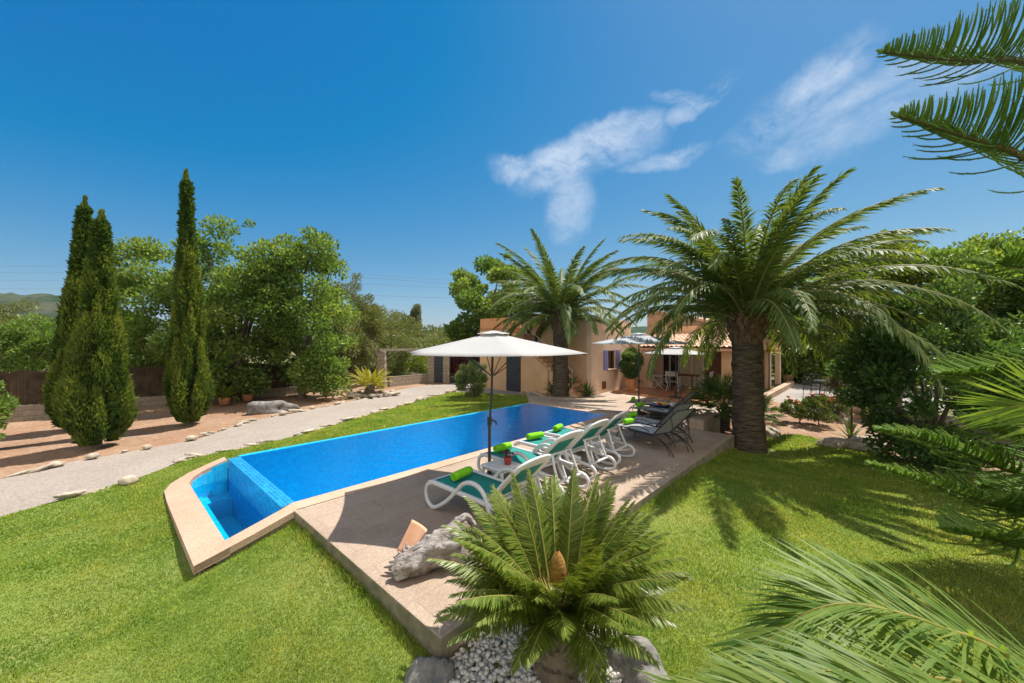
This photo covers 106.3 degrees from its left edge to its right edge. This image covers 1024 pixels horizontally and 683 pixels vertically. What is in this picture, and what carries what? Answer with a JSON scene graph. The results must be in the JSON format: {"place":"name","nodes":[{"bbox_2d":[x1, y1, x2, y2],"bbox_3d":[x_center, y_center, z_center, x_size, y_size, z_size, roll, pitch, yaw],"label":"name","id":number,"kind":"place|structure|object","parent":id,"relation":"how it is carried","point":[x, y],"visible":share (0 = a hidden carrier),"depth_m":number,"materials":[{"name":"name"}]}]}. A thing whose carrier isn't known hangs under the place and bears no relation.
{"place":"outdoors","nodes":[
{"label":"outdoors","id":0,"kind":"place"},
{"bbox_2d":[0,292,263,341],"bbox_3d":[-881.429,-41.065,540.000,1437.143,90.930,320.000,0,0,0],"label":"wooded hill","id":1,"kind":"structure","parent":0,"point":[47,303],"depth_m":483.90,"materials":[{"name":"plant"}]},
{"bbox_2d":[0,380,466,478],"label":"soil bed","id":2,"kind":"object","parent":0,"point":[27,445],"visible":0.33,"depth_m":11.66,"materials":[{"name":"soil"}]},
{"bbox_2d":[0,380,20,440],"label":"garden shrub","id":3,"kind":"object","parent":2,"relation":"on","point":[5,410],"visible":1,"depth_m":9.91,"materials":[{"name":"green plant"}]},
{"bbox_2d":[4,463,54,477],"bbox_3d":[-10.506,2.828,8.358,0.737,0.106,0.167,-19,11,-43],"label":"edging stone","id":4,"kind":"object","parent":2,"relation":"on","point":[37,469],"visible":1,"depth_m":8.36,"materials":[{"name":"stone"}]},
{"bbox_2d":[39,195,96,431],"bbox_3d":[-13.748,-0.855,12.016,1.333,7.580,1.399,0,0,-38],"label":"cypress tree","id":5,"kind":"object","parent":2,"relation":"on","point":[67,311],"visible":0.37,"depth_m":11.78,"materials":[{"name":"green plant"}]},
{"bbox_2d":[85,453,100,458],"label":"edging stone","id":6,"kind":"object","parent":2,"relation":"on","point":[92,455],"visible":0.99,"depth_m":9.13,"materials":[{"name":"stone"}]},
{"bbox_2d":[49,208,139,449],"bbox_3d":[-10.916,-0.275,10.012,1.561,6.445,1.616,0,0,0],"label":"cypress tree","id":7,"kind":"object","parent":2,"relation":"on","point":[94,399],"visible":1,"depth_m":9.82,"materials":[{"name":"green plant"}]},
{"bbox_2d":[112,235,223,373],"bbox_3d":[-15.528,-0.838,16.959,5.610,7.424,5.017,0,0,0],"label":"broadleaf tree","id":8,"kind":"object","parent":2,"relation":"on","point":[136,286],"visible":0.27,"depth_m":15.82,"materials":[{"name":"green plant"}]},
{"bbox_2d":[161,168,215,425],"bbox_3d":[-10.465,-1.391,12.442,1.339,8.502,1.424,0,0,40],"label":"cypress tree","id":9,"kind":"object","parent":2,"relation":"on","point":[188,383],"visible":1,"depth_m":12.23,"materials":[{"name":"green plant"}]},
{"bbox_2d":[185,435,198,440],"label":"edging stone","id":10,"kind":"object","parent":2,"relation":"on","point":[190,437],"visible":0.99,"depth_m":10.43,"materials":[{"name":"stone"}]},
{"bbox_2d":[214,383,240,405],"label":"potted plant","id":11,"kind":"object","parent":2,"relation":"on","point":[224,394],"visible":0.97,"depth_m":15.78,"materials":[{"name":"green plant"}]},
{"bbox_2d":[143,213,314,401],"bbox_3d":[-11.969,-1.431,17.080,6.500,8.487,5.348,0,0,0],"label":"broadleaf tree","id":12,"kind":"object","parent":2,"relation":"on","point":[232,350],"visible":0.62,"depth_m":16.00,"materials":[{"name":"green plant"}]},
{"bbox_2d":[230,379,262,401],"bbox_3d":[-11.506,2.148,16.780,1.443,1.080,1.412,0,0,0],"label":"potted plant","id":13,"kind":"object","parent":2,"relation":"on","point":[248,397],"visible":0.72,"depth_m":16.62,"materials":[{"name":"green plant"}]},
{"bbox_2d":[247,400,299,414],"bbox_3d":[-8.930,2.487,14.371,1.742,0.598,0.901,0,0,-20],"label":"boulder","id":14,"kind":"object","parent":2,"relation":"on","point":[262,407],"visible":0.8,"depth_m":14.01,"materials":[{"name":"grey stone"}]},
{"bbox_2d":[225,225,361,398],"bbox_3d":[-9.697,-1.185,17.503,5.740,7.866,4.944,0,0,0],"label":"broadleaf tree","id":15,"kind":"object","parent":2,"relation":"on","point":[316,365],"visible":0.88,"depth_m":16.53,"materials":[{"name":"green plant"}]},
{"bbox_2d":[315,272,389,378],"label":"feathery tree","id":16,"kind":"object","parent":2,"relation":"on","point":[359,352],"visible":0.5,"depth_m":21.99,"materials":[{"name":"green plant"}]},
{"bbox_2d":[346,394,363,398],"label":"edging stone","id":17,"kind":"object","parent":2,"relation":"on","point":[355,396],"visible":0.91,"depth_m":17.14,"materials":[{"name":"stone"}]},
{"bbox_2d":[345,366,392,394],"bbox_3d":[-6.639,1.857,17.990,2.256,1.564,2.230,0,0,0],"label":"cycad","id":18,"kind":"object","parent":2,"relation":"on","point":[373,379],"visible":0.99,"depth_m":17.78,"materials":[{"name":"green plant"}]},
{"bbox_2d":[387,373,427,386],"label":"garden wall","id":19,"kind":"structure","parent":2,"relation":"on","point":[405,380],"depth_m":22.10,"materials":[{"name":"stone"}]},
{"bbox_2d":[450,356,479,379],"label":"bougainvillea","id":20,"kind":"object","parent":2,"relation":"on","point":[454,365],"visible":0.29,"depth_m":23.46,"materials":[{"name":"red plant"}]},
{"bbox_2d":[0,383,525,515],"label":"gravel path","id":21,"kind":"structure","parent":0,"point":[22,492],"depth_m":9.41,"materials":[{"name":"gravel"}]},
{"bbox_2d":[48,461,65,467],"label":"edging stone","id":22,"kind":"object","parent":21,"relation":"on","point":[58,463],"visible":0.84,"depth_m":8.65,"materials":[{"name":"stone"}]},
{"bbox_2d":[172,455,196,462],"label":"edging stone","id":23,"kind":"object","parent":21,"relation":"on","point":[182,459],"visible":0.69,"depth_m":8.67,"materials":[{"name":"stone"}]},
{"bbox_2d":[0,391,1023,682],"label":"lawn","id":24,"kind":"structure","parent":0,"point":[182,558],"depth_m":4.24,"materials":[{"name":"plant"}]},
{"bbox_2d":[52,487,109,498],"bbox_3d":[-7.928,2.809,7.114,0.776,0.126,0.176,1,-4,-43],"label":"edging stone","id":25,"kind":"object","parent":24,"relation":"on","point":[74,493],"visible":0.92,"depth_m":7.02,"materials":[{"name":"stone"}]},
{"bbox_2d":[117,475,138,484],"bbox_3d":[-7.469,2.707,7.478,0.336,0.199,0.268,0,0,-26],"label":"edging stone","id":26,"kind":"object","parent":24,"relation":"on","point":[128,479],"visible":1,"depth_m":7.41,"materials":[{"name":"stone"}]},
{"bbox_2d":[404,656,454,682],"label":"boulder","id":27,"kind":"object","parent":24,"relation":"on","point":[432,669],"visible":0.95,"depth_m":2.96,"materials":[{"name":"grey stone"}]},
{"bbox_2d":[454,359,489,396],"bbox_3d":[-1.780,1.720,16.708,1.698,1.875,1.666,0,0,0],"label":"oleander bush","id":28,"kind":"object","parent":24,"relation":"on","point":[471,372],"visible":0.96,"depth_m":16.49,"materials":[{"name":"green plant"}]},
{"bbox_2d":[449,620,628,682],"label":"pebbles","id":29,"kind":"object","parent":24,"relation":"on","point":[488,672],"visible":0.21,"depth_m":3.08,"materials":[{"name":"gravel"}]},
{"bbox_2d":[425,466,696,682],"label":"cycad","id":30,"kind":"object","parent":29,"relation":"in","point":[581,559],"visible":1,"depth_m":2.76,"materials":[{"name":"green plant"}]},
{"bbox_2d":[606,636,669,682],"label":"boulder","id":31,"kind":"object","parent":24,"relation":"on","point":[622,664],"visible":0.46,"depth_m":2.94,"materials":[{"name":"grey stone"}]},
{"bbox_2d":[587,165,1023,453],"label":"date palm","id":32,"kind":"object","parent":24,"relation":"on","point":[737,289],"visible":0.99,"depth_m":8.83,"materials":[{"name":"green plant"}]},
{"bbox_2d":[631,354,1023,682],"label":"young date palm","id":33,"kind":"object","parent":24,"relation":"on","point":[778,633],"visible":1,"depth_m":1.71,"materials":[{"name":"green plant"}]},
{"bbox_2d":[864,0,1023,568],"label":"norfolk pine","id":34,"kind":"object","parent":24,"relation":"on","point":[995,147],"visible":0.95,"depth_m":3.96,"materials":[{"name":"green plant"}]},
{"bbox_2d":[0,0,1023,336],"label":"sky","id":35,"kind":"structure","parent":0,"point":[423,136],"materials":[{"name":"blue"}]},
{"bbox_2d":[294,417,733,659],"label":"pool deck","id":36,"kind":"structure","parent":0,"point":[360,534],"depth_m":5.35,"materials":[{"name":"stone"}]},
{"bbox_2d":[397,520,426,552],"bbox_3d":[-1.120,2.239,4.321,0.275,0.346,0.106,13,-23,37],"label":"clay roof tile","id":37,"kind":"object","parent":36,"relation":"on","point":[415,533],"visible":0.61,"depth_m":4.35,"materials":[{"name":"ceramic"}]},
{"bbox_2d":[384,513,476,580],"bbox_3d":[-0.850,2.161,4.045,0.945,0.520,0.536,0,0,0],"label":"rock","id":38,"kind":"object","parent":36,"relation":"on","point":[410,561],"visible":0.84,"depth_m":3.95,"materials":[{"name":"stone"}]},
{"bbox_2d":[424,454,551,515],"bbox_3d":[-0.319,1.889,5.233,1.952,1.019,0.758,0,0,43],"label":"white lounger","id":39,"kind":"object","parent":36,"relation":"on","point":[475,487],"visible":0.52,"depth_m":5.10,"materials":[{"name":"plastic"}]},
{"bbox_2d":[450,466,472,480],"bbox_3d":[-0.734,1.933,5.618,0.134,0.127,0.366,0,0,33],"label":"rolled towel","id":40,"kind":"object","parent":39,"relation":"on","point":[459,474],"visible":1,"depth_m":5.55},
{"bbox_2d":[410,331,587,474],"bbox_3d":[-0.315,1.106,6.390,3.008,2.580,2.980,0,0,0],"label":"parasol","id":41,"kind":"object","parent":36,"relation":"on","point":[491,344],"visible":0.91,"depth_m":5.75,"materials":[{"name":"beige fabric"}]},
{"bbox_2d":[481,458,520,479],"bbox_3d":[-0.168,2.172,6.104,0.520,0.452,0.520,0,0,43],"label":"side table","id":42,"kind":"object","parent":36,"relation":"on","point":[496,465],"visible":0.48,"depth_m":6.03,"materials":[{"name":"white plastic"}]},
{"bbox_2d":[500,448,516,464],"bbox_3d":[-0.053,1.809,6.085,0.200,0.270,0.212,0,0,-42],"label":"flower pot","id":43,"kind":"object","parent":42,"relation":"on","point":[507,459],"visible":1,"depth_m":6.06,"materials":[{"name":"red ceramic"}]},
{"bbox_2d":[477,430,589,495],"bbox_3d":[0.312,1.889,6.543,1.952,1.019,0.758,0,0,45],"label":"white lounger","id":44,"kind":"object","parent":36,"relation":"on","point":[557,448],"visible":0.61,"depth_m":6.23,"materials":[{"name":"plastic"}]},
{"bbox_2d":[493,442,511,451],"bbox_3d":[-0.173,1.933,7.027,0.134,0.127,0.372,0,0,44],"label":"rolled towel","id":45,"kind":"object","parent":44,"relation":"on","point":[501,447],"visible":1,"depth_m":6.96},
{"bbox_2d":[513,419,616,479],"bbox_3d":[0.965,1.889,7.404,1.952,1.019,0.758,0,0,44],"label":"white lounger","id":46,"kind":"object","parent":36,"relation":"on","point":[587,436],"visible":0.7,"depth_m":7.04,"materials":[{"name":"plastic"}]},
{"bbox_2d":[526,432,543,439],"bbox_3d":[0.472,1.933,7.881,0.385,0.127,0.134,0,0,-34],"label":"rolled towel","id":47,"kind":"object","parent":46,"relation":"on","point":[534,435],"visible":1,"depth_m":7.82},
{"bbox_2d":[544,411,635,464],"bbox_3d":[1.551,1.889,8.181,1.951,1.019,0.758,0,0,41],"label":"white lounger","id":48,"kind":"object","parent":36,"relation":"on","point":[613,423],"visible":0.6,"depth_m":7.82,"materials":[{"name":"plastic"}]},
{"bbox_2d":[616,408,695,456],"bbox_3d":[3.207,1.900,8.779,0.674,0.984,1.816,0,0,-29],"label":"sling lounger","id":49,"kind":"object","parent":36,"relation":"on","point":[673,421],"visible":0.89,"depth_m":8.38,"materials":[{"name":"fabric"}]},
{"bbox_2d":[622,418,634,423],"bbox_3d":[2.856,1.949,9.413,0.333,0.127,0.134,0,0,-36],"label":"rolled towel","id":50,"kind":"object","parent":49,"relation":"on","point":[628,420],"visible":1,"depth_m":9.35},
{"bbox_2d":[621,402,693,446],"bbox_3d":[3.560,1.900,9.586,0.674,0.984,1.816,0,0,-30],"label":"sling lounger","id":51,"kind":"object","parent":36,"relation":"on","point":[644,420],"visible":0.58,"depth_m":9.11,"materials":[{"name":"fabric"}]},
{"bbox_2d":[6,344,1022,426],"bbox_3d":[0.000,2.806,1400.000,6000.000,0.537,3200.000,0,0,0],"label":"ground","id":52,"kind":"structure","parent":0,"point":[773,385],"depth_m":27.65,"materials":[{"name":"soil"}]},
{"bbox_2d":[0,298,43,371],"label":"feathery shrub","id":53,"kind":"object","parent":52,"relation":"on","point":[4,318],"visible":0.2,"depth_m":19.79,"materials":[{"name":"green plant"}]},
{"bbox_2d":[0,312,57,372],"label":"garden shrub","id":54,"kind":"object","parent":52,"relation":"on","point":[32,356],"visible":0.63,"depth_m":17.23,"materials":[{"name":"green plant"}]},
{"bbox_2d":[1,382,356,422],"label":"block wall","id":55,"kind":"structure","parent":52,"relation":"on","point":[30,412],"depth_m":15.41,"materials":[{"name":"concrete"}]},
{"bbox_2d":[0,360,351,405],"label":"reed fence","id":56,"kind":"object","parent":55,"relation":"on","point":[25,386],"visible":0.28,"depth_m":15.32,"materials":[{"name":"wicker"}]},
{"bbox_2d":[30,307,646,372],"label":"scrub thicket","id":57,"kind":"object","parent":52,"relation":"on","point":[439,338],"visible":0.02,"depth_m":44.04,"materials":[{"name":"green plant"}]},
{"bbox_2d":[345,309,421,377],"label":"feathery tree","id":58,"kind":"object","parent":52,"relation":"on","point":[394,356],"visible":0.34,"depth_m":26.48,"materials":[{"name":"green plant"}]},
{"bbox_2d":[164,402,616,574],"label":"swimming pool","id":59,"kind":"structure","parent":52,"relation":"in","point":[222,509],"depth_m":8.71,"materials":[{"name":"blue tile"}]},
{"bbox_2d":[357,343,427,375],"bbox_3d":[-8.957,1.408,29.928,7.472,2.930,3.849,0,0,0],"label":"hedge","id":60,"kind":"object","parent":52,"relation":"on","point":[419,360],"visible":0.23,"depth_m":29.61,"materials":[{"name":"green plant"}]},
{"bbox_2d":[399,304,422,336],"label":"poplar tree","id":61,"kind":"object","parent":52,"relation":"on","point":[415,311],"visible":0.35,"depth_m":51.67,"materials":[{"name":"green plant"}]},
{"bbox_2d":[377,348,449,387],"bbox_3d":[-5.778,1.510,22.432,4.479,2.380,1.399,0,0,-37],"label":"gateway","id":62,"kind":"object","parent":52,"relation":"on","point":[438,368],"visible":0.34,"depth_m":23.10,"materials":[{"name":"stone"}]},
{"bbox_2d":[442,252,544,342],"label":"broadleaf tree","id":63,"kind":"object","parent":52,"relation":"on","point":[469,290],"visible":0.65,"depth_m":25.77,"materials":[{"name":"green plant"}]},
{"bbox_2d":[481,228,649,396],"bbox_3d":[2.150,-0.968,17.011,7.197,7.435,7.659,0,0,0],"label":"date palm","id":64,"kind":"object","parent":52,"relation":"on","point":[562,317],"visible":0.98,"depth_m":16.31,"materials":[{"name":"green plant"}]},
{"bbox_2d":[479,300,780,396],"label":"house","id":65,"kind":"structure","parent":52,"relation":"on","point":[597,366],"depth_m":18.84,"materials":[{"name":"paint"}]},
{"bbox_2d":[506,356,520,391],"bbox_3d":[0.054,1.420,18.993,0.948,2.080,0.067,0,0,43],"label":"door","id":66,"kind":"structure","parent":65,"relation":"in","point":[513,372],"depth_m":18.98,"materials":[{"name":"wood"}]},
{"bbox_2d":[607,351,616,370],"bbox_3d":[4.795,0.912,18.651,0.240,0.940,0.907,0,0,43],"label":"window","id":67,"kind":"structure","parent":65,"relation":"in","point":[610,353],"depth_m":18.86,"materials":[{"name":"brown wood"}]},
{"bbox_2d":[663,355,679,385],"bbox_3d":[8.355,1.335,20.290,0.993,1.970,0.080,0,0,43],"label":"glass door","id":68,"kind":"structure","parent":65,"relation":"in","point":[668,365],"depth_m":20.27,"materials":[{"name":"black glass"}]},
{"bbox_2d":[680,355,703,386],"bbox_3d":[9.164,1.335,19.536,1.141,1.970,0.080,0,0,43],"label":"patio door","id":69,"kind":"structure","parent":65,"relation":"in","point":[692,367],"depth_m":19.52,"materials":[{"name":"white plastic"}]},
{"bbox_2d":[705,352,720,386],"bbox_3d":[9.896,1.335,18.855,0.720,1.970,0.080,0,0,43],"label":"wooden door","id":70,"kind":"structure","parent":65,"relation":"in","point":[716,367],"depth_m":18.80,"materials":[{"name":"brown wood"}]},
{"bbox_2d":[764,339,785,390],"bbox_3d":[13.136,1.182,19.544,1.421,2.836,1.408,0,0,0],"label":"dracaena","id":71,"kind":"object","parent":52,"relation":"on","point":[768,350],"visible":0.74,"depth_m":19.48,"materials":[{"name":"green plant"}]},
{"bbox_2d":[764,381,793,398],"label":"patio kerb","id":72,"kind":"structure","parent":52,"relation":"on","point":[779,389],"depth_m":19.59,"materials":[{"name":"stone"}]},
{"bbox_2d":[774,356,812,381],"bbox_3d":[17.791,1.530,24.738,2.536,2.333,2.488,0,0,0],"label":"potted plant","id":73,"kind":"object","parent":52,"relation":"on","point":[786,378],"visible":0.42,"depth_m":24.56,"materials":[{"name":"green plant"}]},
{"bbox_2d":[767,271,847,385],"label":"broadleaf tree","id":74,"kind":"object","parent":52,"relation":"on","point":[809,365],"visible":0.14,"depth_m":23.54,"materials":[{"name":"green plant"}]},
{"bbox_2d":[814,229,990,407],"bbox_3d":[15.219,-0.890,15.405,6.103,7.562,5.169,0,0,0],"label":"broadleaf tree","id":75,"kind":"object","parent":52,"relation":"on","point":[918,279],"visible":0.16,"depth_m":14.62,"materials":[{"name":"green plant"}]},
{"bbox_2d":[411,326,646,342],"bbox_3d":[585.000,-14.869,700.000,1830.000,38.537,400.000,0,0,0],"label":"hill","id":76,"kind":"structure","parent":0,"point":[641,329],"depth_m":618.57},
{"bbox_2d":[527,391,731,428],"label":"terrace","id":77,"kind":"structure","parent":0,"point":[612,402],"depth_m":15.12,"materials":[{"name":"stone"}]},
{"bbox_2d":[558,370,585,394],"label":"strap leaf plant","id":78,"kind":"object","parent":77,"relation":"on","point":[572,381],"visible":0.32,"depth_m":16.95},
{"bbox_2d":[574,382,602,396],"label":"strap leaf plant","id":79,"kind":"object","parent":77,"relation":"on","point":[587,390],"visible":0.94,"depth_m":16.72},
{"bbox_2d":[590,333,690,414],"bbox_3d":[4.219,1.051,12.758,3.007,2.690,3.151,0,0,0],"label":"parasol","id":80,"kind":"object","parent":77,"relation":"on","point":[638,338],"visible":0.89,"depth_m":12.31,"materials":[{"name":"grey fabric"}]},
{"bbox_2d":[626,385,686,410],"bbox_3d":[4.743,1.900,12.659,1.816,0.984,0.674,0,0,30],"label":"sling lounger","id":81,"kind":"object","parent":77,"relation":"on","point":[646,402],"visible":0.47,"depth_m":12.74,"materials":[{"name":"black metal"}]},
{"bbox_2d":[649,405,672,418],"bbox_3d":[4.780,2.228,12.050,0.800,0.335,0.560,0,0,8],"label":"table","id":82,"kind":"object","parent":77,"relation":"on","point":[652,414],"visible":0.22,"depth_m":11.83,"materials":[{"name":"black metal"}]},
{"bbox_2d":[653,401,669,407],"bbox_3d":[4.700,1.975,12.050,0.500,0.165,0.500,0,0,0],"label":"fruit tray","id":83,"kind":"object","parent":82,"relation":"on","point":[662,404],"visible":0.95,"depth_m":11.94,"materials":[{"name":"food"}]},
{"bbox_2d":[630,391,697,427],"bbox_3d":[4.461,1.900,11.355,0.674,0.984,1.816,0,0,-43],"label":"sling lounger","id":84,"kind":"object","parent":77,"relation":"on","point":[685,399],"visible":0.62,"depth_m":11.15,"materials":[{"name":"fabric"}]},
{"bbox_2d":[613,385,730,403],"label":"porch floor","id":85,"kind":"structure","parent":77,"relation":"on","point":[658,392],"depth_m":17.49,"materials":[{"name":"ceramic"}]},
{"bbox_2d":[618,347,644,389],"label":"potted tree","id":86,"kind":"object","parent":85,"relation":"on","point":[629,371],"visible":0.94,"depth_m":18.32,"materials":[{"name":"plant"}]},
{"bbox_2d":[652,369,664,388],"bbox_3d":[7.329,1.850,19.128,0.605,0.964,0.600,0,0,43],"label":"folding chair","id":87,"kind":"object","parent":85,"relation":"on","point":[657,378],"visible":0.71,"depth_m":19.05,"materials":[{"name":"white plastic"}]},
{"bbox_2d":[643,347,700,397],"bbox_3d":[6.780,1.265,15.880,2.448,2.110,2.614,0,0,0],"label":"parasol","id":88,"kind":"object","parent":85,"relation":"on","point":[670,351],"visible":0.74,"depth_m":15.61,"materials":[{"name":"beige fabric"}]},
{"bbox_2d":[665,371,680,391],"bbox_3d":[7.500,1.850,17.915,0.600,0.964,0.605,0,0,35],"label":"folding chair","id":89,"kind":"object","parent":85,"relation":"on","point":[670,373],"visible":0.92,"depth_m":17.78,"materials":[{"name":"white plastic"}]},
{"bbox_2d":[664,373,698,390],"bbox_3d":[8.193,1.952,18.527,1.400,0.740,0.900,0,0,43],"label":"dining table","id":90,"kind":"object","parent":85,"relation":"on","point":[691,375],"visible":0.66,"depth_m":18.39,"materials":[{"name":"brown wood"}]},
{"bbox_2d":[771,380,948,412],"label":"patio gravel","id":91,"kind":"structure","parent":0,"point":[795,392],"depth_m":19.65,"materials":[{"name":"gravel"}]},
{"bbox_2d":[802,376,819,396],"bbox_3d":[14.409,2.159,18.497,0.535,0.984,0.544,0,0,-5],"label":"patio chair","id":92,"kind":"object","parent":91,"relation":"on","point":[811,387],"visible":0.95,"depth_m":18.36,"materials":[{"name":"black metal"}]},
{"bbox_2d":[720,400,1023,481],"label":"garden soil","id":93,"kind":"structure","parent":0,"point":[794,426],"depth_m":12.27,"materials":[{"name":"soil"}]},
{"bbox_2d":[689,411,719,432],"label":"stone kerb","id":94,"kind":"structure","parent":93,"relation":"on","point":[706,421],"depth_m":10.80,"materials":[{"name":"stone"}]},
{"bbox_2d":[684,367,781,431],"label":"fan palm","id":95,"kind":"object","parent":93,"relation":"on","point":[716,389],"visible":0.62,"depth_m":11.55,"materials":[{"name":"green plant"}]},
{"bbox_2d":[766,426,780,437],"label":"boulder","id":96,"kind":"object","parent":93,"relation":"on","point":[771,431],"visible":0.56,"depth_m":11.15,"materials":[{"name":"stone"}]},
{"bbox_2d":[764,392,785,425],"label":"fan palm","id":97,"kind":"object","parent":93,"relation":"on","point":[774,409],"visible":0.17,"depth_m":12.37,"materials":[{"name":"green plant"}]},
{"bbox_2d":[777,396,816,422],"bbox_3d":[9.497,2.350,12.744,1.300,1.060,1.001,0,0,0],"label":"rose bush","id":98,"kind":"object","parent":93,"relation":"on","point":[801,411],"visible":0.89,"depth_m":12.69,"materials":[{"name":"green plant"}]},
{"bbox_2d":[800,393,838,425],"bbox_3d":[9.974,2.286,12.391,1.108,1.233,0.991,0,0,0],"label":"rose bush","id":99,"kind":"object","parent":93,"relation":"on","point":[812,401],"visible":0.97,"depth_m":12.27,"materials":[{"name":"green plant"}]},
{"bbox_2d":[816,437,849,447],"bbox_3d":[8.750,2.776,10.276,1.035,0.379,0.529,0,0,23],"label":"boulder","id":100,"kind":"object","parent":93,"relation":"on","point":[836,442],"visible":0.42,"depth_m":10.19,"materials":[{"name":"stone"}]},
{"bbox_2d":[822,395,855,419],"bbox_3d":[11.162,2.353,13.213,0.971,1.036,0.988,0,0,0],"label":"rose bush","id":101,"kind":"object","parent":93,"relation":"on","point":[834,409],"visible":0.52,"depth_m":13.10,"materials":[{"name":"green plant"}]},
{"bbox_2d":[836,410,849,422],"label":"boulder","id":102,"kind":"object","parent":93,"relation":"on","point":[844,415],"visible":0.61,"depth_m":13.10,"materials":[{"name":"stone"}]},
{"bbox_2d":[833,418,865,438],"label":"agave plant","id":103,"kind":"object","parent":93,"relation":"on","point":[848,426],"visible":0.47,"depth_m":10.82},
{"bbox_2d":[821,363,878,437],"bbox_3d":[9.294,1.720,10.441,1.234,2.531,1.324,0,0,0],"label":"twiggy shrub","id":104,"kind":"object","parent":93,"relation":"on","point":[832,384],"visible":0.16,"depth_m":10.62,"materials":[{"name":"green plant"}]},
{"bbox_2d":[848,403,868,417],"bbox_3d":[12.516,2.614,13.803,0.907,0.917,0.732,0,0,-32],"label":"boulder","id":105,"kind":"object","parent":93,"relation":"on","point":[855,410],"visible":0.17,"depth_m":13.62,"materials":[{"name":"stone"}]},
{"bbox_2d":[849,434,889,451],"bbox_3d":[9.224,2.746,9.973,0.890,0.574,0.602,0,0,11],"label":"boulder","id":106,"kind":"object","parent":93,"relation":"on","point":[855,442],"visible":0.38,"depth_m":10.00,"materials":[{"name":"stone"}]},
{"bbox_2d":[823,275,1023,475],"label":"garden shrub","id":107,"kind":"object","parent":93,"relation":"on","point":[877,353],"visible":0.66,"depth_m":8.23,"materials":[{"name":"green plant"}]},
{"bbox_2d":[906,227,1023,346],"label":"broadleaf tree","id":108,"kind":"object","parent":93,"relation":"on","point":[974,246],"visible":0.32,"depth_m":11.86,"materials":[{"name":"green plant"}]},
{"bbox_2d":[971,269,1023,334],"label":"broadleaf tree","id":109,"kind":"object","parent":93,"relation":"on","point":[1006,317],"visible":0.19,"depth_m":11.08,"materials":[{"name":"green plant"}]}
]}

